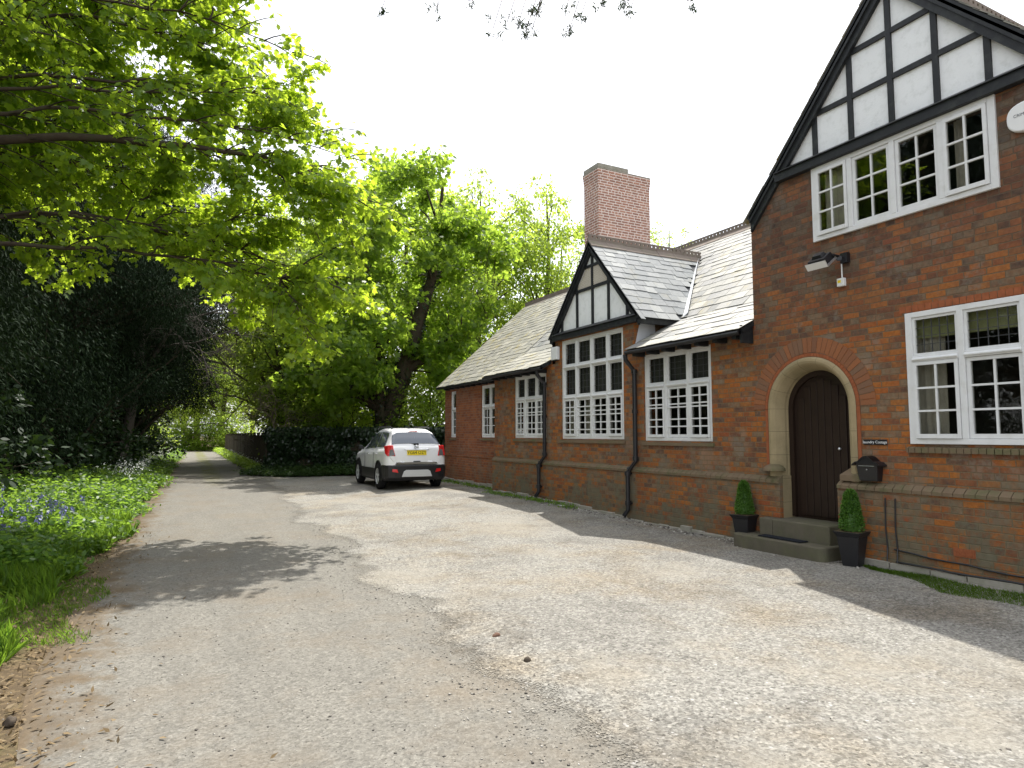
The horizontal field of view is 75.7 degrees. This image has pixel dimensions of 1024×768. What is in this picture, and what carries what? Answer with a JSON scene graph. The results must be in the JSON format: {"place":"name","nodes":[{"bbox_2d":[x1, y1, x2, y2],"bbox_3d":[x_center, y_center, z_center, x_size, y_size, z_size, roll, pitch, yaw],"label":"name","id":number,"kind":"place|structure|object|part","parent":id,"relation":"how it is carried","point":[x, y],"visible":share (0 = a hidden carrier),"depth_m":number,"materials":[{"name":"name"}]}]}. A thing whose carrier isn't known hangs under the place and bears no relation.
{"place":"outdoors","nodes":[
{"label":"outdoors","id":0,"kind":"place"},
{"bbox_2d":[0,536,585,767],"bbox_3d":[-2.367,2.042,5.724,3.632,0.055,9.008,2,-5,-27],"label":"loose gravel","id":1,"kind":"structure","parent":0,"point":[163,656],"depth_m":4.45,"materials":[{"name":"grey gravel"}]},
{"bbox_2d":[15,451,672,767],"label":"road","id":2,"kind":"structure","parent":0,"point":[214,503],"depth_m":4.52,"materials":[{"name":"grey asphalt"}]},
{"bbox_2d":[0,436,836,767],"bbox_3d":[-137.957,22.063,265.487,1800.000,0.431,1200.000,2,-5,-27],"label":"ground","id":3,"kind":"structure","parent":0,"point":[16,688],"depth_m":4.58,"materials":[{"name":"soil"}]},
{"bbox_2d":[2,715,16,726],"bbox_3d":[-2.795,1.874,3.674,0.063,0.053,0.057,-1,-5,13],"label":"stone","id":4,"kind":"object","parent":3,"relation":"on","point":[9,721],"visible":0.98,"depth_m":3.66,"materials":[{"name":"grey stone"}]},
{"bbox_2d":[0,437,28,493],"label":"laurel bush","id":5,"kind":"object","parent":3,"relation":"on","point":[5,480],"visible":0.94,"depth_m":12.25,"materials":[{"name":"green plant"}]},
{"bbox_2d":[0,383,84,484],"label":"laurel bush","id":6,"kind":"object","parent":3,"relation":"on","point":[40,452],"visible":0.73,"depth_m":14.39,"materials":[{"name":"green plant"}]},
{"bbox_2d":[0,484,84,535],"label":"bluebell stems","id":7,"kind":"object","parent":3,"relation":"on","point":[38,509],"visible":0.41,"depth_m":10.39,"materials":[{"name":"green plant"}]},
{"bbox_2d":[0,486,84,532],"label":"bluebells","id":8,"kind":"object","parent":7,"relation":"attached to","point":[40,515],"visible":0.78,"depth_m":10.53,"materials":[{"name":"blue plant"}]},
{"bbox_2d":[0,3,113,437],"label":"yew tree","id":9,"kind":"object","parent":3,"relation":"on","point":[6,327],"visible":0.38,"depth_m":12.84,"materials":[{"name":"green plant"}]},
{"bbox_2d":[0,368,115,476],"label":"laurel bush","id":10,"kind":"object","parent":3,"relation":"on","point":[89,453],"visible":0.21,"depth_m":18.09,"materials":[{"name":"green plant"}]},
{"bbox_2d":[0,498,140,665],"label":"grass","id":11,"kind":"structure","parent":3,"relation":"on","point":[34,583],"depth_m":6.52,"materials":[{"name":"green plant"}]},
{"bbox_2d":[0,5,159,474],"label":"yew tree","id":12,"kind":"object","parent":3,"relation":"on","point":[41,408],"visible":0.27,"depth_m":17.04,"materials":[{"name":"green plant"}]},
{"bbox_2d":[0,446,186,576],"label":"verge plants","id":13,"kind":"object","parent":3,"relation":"on","point":[106,490],"visible":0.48,"depth_m":12.60,"materials":[{"name":"green plant"}]},
{"bbox_2d":[29,378,159,474],"bbox_3d":[-14.564,1.605,22.138,4.365,3.738,4.996,-1,-5,17],"label":"laurel bush","id":14,"kind":"object","parent":3,"relation":"on","point":[128,437],"visible":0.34,"depth_m":22.35,"materials":[{"name":"green plant"}]},
{"bbox_2d":[0,2,246,471],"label":"yew tree","id":15,"kind":"object","parent":3,"relation":"on","point":[151,289],"visible":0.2,"depth_m":21.16,"materials":[{"name":"green plant"}]},
{"bbox_2d":[84,404,162,467],"bbox_3d":[-16.822,1.982,26.992,4.996,3.738,4.365,-2,-5,21],"label":"laurel bush","id":16,"kind":"object","parent":3,"relation":"on","point":[152,442],"visible":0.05,"depth_m":27.38,"materials":[{"name":"green plant"}]},
{"bbox_2d":[11,108,242,454],"bbox_3d":[-16.842,-4.630,27.769,11.938,16.019,12.197,1,-5,-9],"label":"yew tree","id":17,"kind":"object","parent":3,"relation":"on","point":[167,354],"visible":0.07,"depth_m":27.71,"materials":[{"name":"green plant"}]},
{"bbox_2d":[115,411,161,453],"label":"laurel bush","id":18,"kind":"object","parent":3,"relation":"on","point":[140,426],"visible":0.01,"depth_m":31.54,"materials":[{"name":"green plant"}]},
{"bbox_2d":[0,525,277,767],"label":"leaf litter","id":19,"kind":"object","parent":3,"relation":"on","point":[15,737],"visible":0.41,"depth_m":4.51,"materials":[{"name":"brown plant"}]},
{"bbox_2d":[78,256,226,434],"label":"yew tree","id":20,"kind":"object","parent":3,"relation":"on","point":[176,411],"visible":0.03,"depth_m":33.74,"materials":[{"name":"green plant"}]},
{"bbox_2d":[138,405,173,434],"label":"yew tree","id":21,"kind":"object","parent":3,"relation":"on","point":[158,422],"depth_m":40.67,"materials":[{"name":"green plant"}]},
{"bbox_2d":[138,412,188,457],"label":"laurel bush","id":22,"kind":"object","parent":3,"relation":"on","point":[170,442],"visible":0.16,"depth_m":39.12,"materials":[{"name":"green plant"}]},
{"bbox_2d":[147,411,179,444],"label":"elder bush","id":23,"kind":"object","parent":3,"relation":"on","point":[163,431],"visible":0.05,"depth_m":49.87,"materials":[{"name":"green plant"}]},
{"bbox_2d":[93,447,261,478],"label":"white flowers","id":24,"kind":"object","parent":3,"relation":"on","point":[146,460],"visible":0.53,"depth_m":22.09,"materials":[{"name":"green plant"}]},
{"bbox_2d":[67,186,289,462],"bbox_3d":[-15.085,-2.576,27.177,10.723,12.633,13.197,0,-4,2],"label":"tree","id":25,"kind":"object","parent":3,"relation":"on","point":[130,425],"visible":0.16,"depth_m":25.43,"materials":[{"name":"green plant"}]},
{"bbox_2d":[147,364,211,446],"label":"woodland tree","id":26,"kind":"object","parent":3,"relation":"on","point":[178,413],"visible":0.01,"depth_m":63.82,"materials":[{"name":"green plant"}]},
{"bbox_2d":[154,412,209,447],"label":"elder bush","id":27,"kind":"object","parent":3,"relation":"on","point":[174,433],"visible":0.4,"depth_m":66.99,"materials":[{"name":"green plant"}]},
{"bbox_2d":[155,344,233,430],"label":"woodland tree","id":28,"kind":"object","parent":3,"relation":"on","point":[197,405],"visible":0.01,"depth_m":74.67,"materials":[{"name":"green plant"}]},
{"bbox_2d":[164,357,234,438],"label":"woodland tree","id":29,"kind":"object","parent":3,"relation":"on","point":[201,416],"visible":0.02,"depth_m":87.92,"materials":[{"name":"green plant"}]},
{"bbox_2d":[170,413,232,450],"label":"elder bush","id":30,"kind":"object","parent":3,"relation":"on","point":[203,443],"visible":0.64,"depth_m":67.00,"materials":[{"name":"green plant"}]},
{"bbox_2d":[134,213,288,461],"bbox_3d":[-16.725,-3.481,36.880,12.025,15.956,15.427,2,-5,-27],"label":"tree","id":31,"kind":"object","parent":3,"relation":"on","point":[236,374],"visible":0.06,"depth_m":33.52,"materials":[{"name":"green plant"}]},
{"bbox_2d":[0,0,424,368],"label":"sycamore tree","id":32,"kind":"object","parent":3,"relation":"on","point":[47,155],"visible":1,"depth_m":10.16,"materials":[{"name":"green plant"}]},
{"bbox_2d":[162,446,262,469],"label":"ground cover","id":33,"kind":"object","parent":3,"relation":"on","point":[223,451],"visible":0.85,"depth_m":40.20,"materials":[{"name":"green plant"}]},
{"bbox_2d":[185,336,257,446],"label":"woodland tree","id":34,"kind":"object","parent":3,"relation":"on","point":[225,399],"visible":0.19,"depth_m":71.80,"materials":[{"name":"green plant"}]},
{"bbox_2d":[201,408,260,447],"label":"elder bush","id":35,"kind":"object","parent":3,"relation":"on","point":[246,428],"visible":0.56,"depth_m":67.50,"materials":[{"name":"green plant"}]},
{"bbox_2d":[214,344,255,432],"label":"woodland tree","id":36,"kind":"object","parent":3,"relation":"on","point":[240,411],"visible":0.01,"depth_m":83.73,"materials":[{"name":"green plant"}]},
{"bbox_2d":[222,332,268,410],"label":"woodland tree","id":37,"kind":"object","parent":3,"relation":"on","point":[242,374],"depth_m":43.80,"materials":[{"name":"green plant"}]},
{"bbox_2d":[225,432,267,464],"bbox_3d":[-17.658,4.053,42.629,0.134,1.720,34.010,2,-5,-26],"label":"wooden fence","id":38,"kind":"object","parent":3,"relation":"on","point":[236,447],"visible":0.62,"depth_m":34.76,"materials":[{"name":"brown wood"}]},
{"bbox_2d":[215,205,304,419],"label":"woodland tree","id":39,"kind":"object","parent":3,"relation":"on","point":[239,371],"visible":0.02,"depth_m":39.51,"materials":[{"name":"green plant"}]},
{"bbox_2d":[214,249,337,412],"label":"woodland tree","id":40,"kind":"object","parent":3,"relation":"on","point":[244,396],"visible":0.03,"depth_m":34.69,"materials":[{"name":"green plant"}]},
{"bbox_2d":[235,375,321,463],"bbox_3d":[-10.211,1.930,29.349,4.540,4.428,4.151,-3,-5,34],"label":"bush","id":41,"kind":"object","parent":3,"relation":"on","point":[268,414],"visible":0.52,"depth_m":29.02,"materials":[{"name":"green plant"}]},
{"bbox_2d":[225,212,358,423],"bbox_3d":[-10.389,-2.266,32.097,7.841,12.703,7.712,1,-5,-13],"label":"woodland tree","id":42,"kind":"object","parent":3,"relation":"on","point":[278,355],"visible":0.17,"depth_m":30.85,"materials":[{"name":"green plant"}]},
{"bbox_2d":[174,214,414,425],"bbox_3d":[-11.842,-3.677,41.197,16.004,16.970,17.265,-1,-5,14],"label":"tree","id":43,"kind":"object","parent":3,"relation":"on","point":[242,342],"visible":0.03,"depth_m":36.74,"materials":[{"name":"green plant"}]},
{"bbox_2d":[243,361,355,454],"bbox_3d":[-9.869,1.323,31.279,5.353,5.434,5.303,2,-5,-21],"label":"elder bush","id":44,"kind":"object","parent":3,"relation":"on","point":[290,398],"visible":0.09,"depth_m":30.57,"materials":[{"name":"green plant"}]},
{"bbox_2d":[238,161,391,404],"bbox_3d":[-11.162,-4.276,38.076,9.708,17.643,9.548,3,-6,-36],"label":"woodland tree","id":45,"kind":"object","parent":3,"relation":"on","point":[295,248],"visible":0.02,"depth_m":36.31,"materials":[{"name":"green plant"}]},
{"bbox_2d":[270,384,363,427],"bbox_3d":[-8.735,1.391,30.878,4.821,5.176,4.866,2,-5,-27],"label":"elder bush","id":46,"kind":"object","parent":3,"relation":"on","point":[309,398],"visible":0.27,"depth_m":29.57,"materials":[{"name":"green plant"}]},
{"bbox_2d":[261,424,444,469],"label":"ivy wall","id":47,"kind":"structure","parent":3,"relation":"on","point":[287,446],"depth_m":26.23,"materials":[{"name":"green plant"}]},
{"bbox_2d":[300,392,406,428],"bbox_3d":[-7.159,1.556,30.088,4.866,4.917,4.821,0,-4,5],"label":"elder bush","id":48,"kind":"object","parent":3,"relation":"on","point":[353,417],"visible":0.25,"depth_m":29.09,"materials":[{"name":"green plant"}]},
{"bbox_2d":[330,353,424,426],"bbox_3d":[-7.580,0.947,34.712,6.812,6.728,6.749,-2,-5,21],"label":"elder bush","id":49,"kind":"object","parent":3,"relation":"on","point":[406,396],"depth_m":34.60,"materials":[{"name":"green plant"}]},
{"bbox_2d":[267,143,526,430],"bbox_3d":[-4.840,-3.269,27.603,10.894,13.846,8.498,1,-4,-8],"label":"sycamore tree","id":50,"kind":"object","parent":3,"relation":"on","point":[356,374],"visible":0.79,"depth_m":26.93,"materials":[{"name":"green plant"}]},
{"bbox_2d":[347,150,472,425],"bbox_3d":[-6.115,-4.601,38.447,9.335,18.349,9.181,-1,-5,15],"label":"woodland tree","id":51,"kind":"object","parent":3,"relation":"on","point":[404,253],"visible":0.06,"depth_m":37.32,"materials":[{"name":"green plant"}]},
{"bbox_2d":[376,376,444,428],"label":"elder bush","id":52,"kind":"object","parent":3,"relation":"on","point":[422,414],"visible":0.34,"depth_m":27.26,"materials":[{"name":"green plant"}]},
{"bbox_2d":[401,333,484,424],"bbox_3d":[-2.920,0.622,33.264,6.813,7.246,6.749,3,-5,-36],"label":"elder bush","id":53,"kind":"object","parent":3,"relation":"on","point":[424,395],"visible":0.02,"depth_m":32.15,"materials":[{"name":"green plant"}]},
{"bbox_2d":[390,193,526,408],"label":"woodland tree","id":54,"kind":"object","parent":3,"relation":"on","point":[465,297],"depth_m":44.92,"materials":[{"name":"green plant"}]},
{"bbox_2d":[415,168,551,371],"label":"woodland tree","id":55,"kind":"object","parent":3,"relation":"on","point":[510,303],"visible":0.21,"depth_m":36.63,"materials":[{"name":"green plant"}]},
{"bbox_2d":[442,479,577,508],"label":"weeds","id":56,"kind":"object","parent":3,"relation":"on","point":[491,491],"visible":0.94,"depth_m":16.01,"materials":[{"name":"green plant"}]},
{"bbox_2d":[489,172,583,331],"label":"woodland tree","id":57,"kind":"object","parent":3,"relation":"on","point":[555,282],"visible":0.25,"depth_m":37.24,"materials":[{"name":"green plant"}]},
{"bbox_2d":[538,251,580,291],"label":"woodland tree","id":58,"kind":"object","parent":3,"relation":"on","point":[577,256],"depth_m":43.47,"materials":[{"name":"green plant"}]},
{"bbox_2d":[650,215,704,247],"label":"birch tree","id":59,"kind":"object","parent":3,"relation":"on","point":[657,243],"visible":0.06,"depth_m":39.78,"materials":[{"name":"green plant"}]},
{"bbox_2d":[436,0,1023,591],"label":"brick house","id":60,"kind":"structure","parent":3,"relation":"on","point":[688,386],"depth_m":8.89,"materials":[{"name":"brick"}]},
{"bbox_2d":[449,391,455,439],"bbox_3d":[-1.865,1.026,21.407,0.150,1.570,0.520,2,-5,-27],"label":"window","id":61,"kind":"structure","parent":60,"relation":"in","point":[453,434],"depth_m":21.50,"materials":[{"name":"white paint"}]},
{"bbox_2d":[480,384,494,440],"bbox_3d":[-0.614,0.819,19.000,0.150,1.610,1.200,2,-5,-27],"label":"window","id":62,"kind":"structure","parent":60,"relation":"in","point":[485,406],"depth_m":19.17,"materials":[{"name":"white paint"}]},
{"bbox_2d":[513,373,546,441],"bbox_3d":[0.484,0.576,15.873,0.195,1.610,1.660,2,-5,-27],"label":"window","id":63,"kind":"structure","parent":60,"relation":"in","point":[531,386],"depth_m":16.02,"materials":[{"name":"white paint"}]},
{"bbox_2d":[551,346,559,360],"bbox_3d":[0.969,-0.673,14.782,0.088,0.308,0.250,2,-5,-27],"label":"alarm box","id":64,"kind":"object","parent":60,"relation":"attached to","point":[555,353],"visible":1,"depth_m":14.70,"materials":[{"name":"white plastic"}]},
{"bbox_2d":[559,327,625,443],"bbox_3d":[1.696,0.095,13.626,0.253,2.240,2.340,2,-5,-27],"label":"window","id":65,"kind":"structure","parent":60,"relation":"in","point":[595,366],"depth_m":13.60,"materials":[{"name":"white paint"}]},
{"bbox_2d":[642,344,714,446],"bbox_3d":[2.857,0.236,11.304,0.195,1.640,1.780,2,-5,-27],"label":"window","id":66,"kind":"structure","parent":60,"relation":"in","point":[689,369],"depth_m":11.31,"materials":[{"name":"white paint"}]},
{"bbox_2d":[758,534,807,542],"bbox_3d":[3.608,2.060,8.802,0.155,0.012,0.690,2,-5,-27],"label":"doormat","id":67,"kind":"object","parent":60,"relation":"on","point":[783,538],"visible":1,"depth_m":8.74,"materials":[{"name":"rubber"}]},
{"bbox_2d":[788,370,850,521],"bbox_3d":[4.222,0.823,8.951,0.120,2.025,1.030,2,-5,-27],"label":"door","id":68,"kind":"structure","parent":60,"relation":"in","point":[818,408],"depth_m":9.00,"materials":[{"name":"brown wood"}]},
{"bbox_2d":[805,252,849,277],"bbox_3d":[4.072,-1.532,8.509,0.372,0.332,0.390,2,-5,-27],"label":"floodlight","id":69,"kind":"object","parent":60,"relation":"attached to","point":[820,260],"visible":1,"depth_m":8.43,"materials":[{"name":"black metal"}]},
{"bbox_2d":[837,277,845,286],"bbox_3d":[4.242,-1.309,8.489,0.054,0.105,0.100,2,-5,-27],"label":"junction box","id":70,"kind":"object","parent":60,"relation":"attached to","point":[841,282],"visible":1,"depth_m":8.46,"materials":[{"name":"white plastic"}]},
{"bbox_2d":[851,456,886,481],"bbox_3d":[4.341,1.026,8.015,0.148,0.305,0.360,2,-5,-27],"label":"letter box","id":71,"kind":"object","parent":60,"relation":"attached to","point":[869,468],"visible":1,"depth_m":7.96,"materials":[{"name":"black metal"}]},
{"bbox_2d":[863,439,887,444],"bbox_3d":[4.421,0.709,8.026,0.018,0.066,0.308,2,-5,-27],"label":"name sign","id":72,"kind":"object","parent":60,"relation":"attached to","point":[873,442],"visible":1,"depth_m":8.03,"materials":[{"name":"black plastic"}]},
{"bbox_2d":[811,94,1000,242],"bbox_3d":[4.650,-2.485,7.968,0.223,1.010,2.250,2,-5,-27],"label":"window","id":73,"kind":"structure","parent":60,"relation":"in","point":[841,184],"depth_m":7.82,"materials":[{"name":"white paint"}]},
{"bbox_2d":[904,294,1023,454],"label":"window","id":74,"kind":"structure","parent":60,"relation":"in","point":[927,356],"depth_m":7.19,"materials":[{"name":"white paint"}]},
{"bbox_2d":[1007,101,1023,132],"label":"alarm box","id":75,"kind":"object","parent":60,"relation":"attached to","point":[1015,119],"visible":1,"depth_m":6.73,"materials":[{"name":"white plastic"}]},
{"bbox_2d":[46,0,1023,434],"label":"sky","id":76,"kind":"structure","parent":0,"point":[703,106],"materials":[{"name":"white"}]},
{"bbox_2d":[376,0,699,42],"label":"branches","id":77,"kind":"object","parent":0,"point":[570,32],"visible":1,"depth_m":3.80,"materials":[{"name":"green plant"}]},
{"bbox_2d":[253,476,1023,767],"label":"gravel yard","id":78,"kind":"structure","parent":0,"point":[717,679],"depth_m":5.34,"materials":[{"name":"grey gravel"}]},
{"bbox_2d":[233,462,355,476],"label":"ground cover","id":79,"kind":"object","parent":78,"relation":"on","point":[316,470],"visible":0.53,"depth_m":25.51,"materials":[{"name":"green plant"}]},
{"bbox_2d":[355,423,445,488],"bbox_3d":[-3.540,2.142,20.214,2.003,1.865,4.337,2,-5,-25],"label":"parked car","id":80,"kind":"object","parent":78,"relation":"on","point":[384,456],"visible":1,"depth_m":18.48,"materials":[{"name":"white paint"}]},
{"bbox_3d":[-4.218,1.726,20.068,0.181,0.518,1.560,2,-5,-25],"label":"side window","id":81,"kind":"part","parent":80,"relation":"part of","materials":[{"name":"black glass"}]},
{"bbox_3d":[-3.678,1.596,18.915,0.180,0.442,0.920,2,-5,-25],"label":"side window","id":82,"kind":"part","parent":80,"relation":"part of","materials":[{"name":"black glass"}]},
{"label":"rear window","id":83,"kind":"part","parent":80,"relation":"part of","materials":[{"name":"grey glass"}]},
{"bbox_2d":[524,656,530,661],"bbox_3d":[0.109,1.929,4.620,0.056,0.044,0.052,2,-5,-27],"label":"stone","id":84,"kind":"object","parent":78,"relation":"on","point":[527,659],"visible":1,"depth_m":4.60,"materials":[{"name":"grey stone"}]},
{"bbox_2d":[729,479,758,532],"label":"potted topiary","id":85,"kind":"object","parent":78,"relation":"on","point":[744,516],"visible":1,"depth_m":9.46,"materials":[{"name":"plant"}]},
{"bbox_2d":[833,488,870,566],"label":"potted topiary","id":86,"kind":"object","parent":78,"relation":"on","point":[851,534],"visible":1,"depth_m":7.87,"materials":[{"name":"plant"}]},
{"bbox_2d":[445,481,873,568],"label":"loose gravel","id":87,"kind":"structure","parent":0,"point":[668,527],"depth_m":11.53,"materials":[{"name":"grey gravel"}]},
{"bbox_2d":[862,564,1023,606],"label":"grass","id":88,"kind":"structure","parent":0,"point":[1015,597],"depth_m":6.67,"materials":[{"name":"green plant"}]}
]}

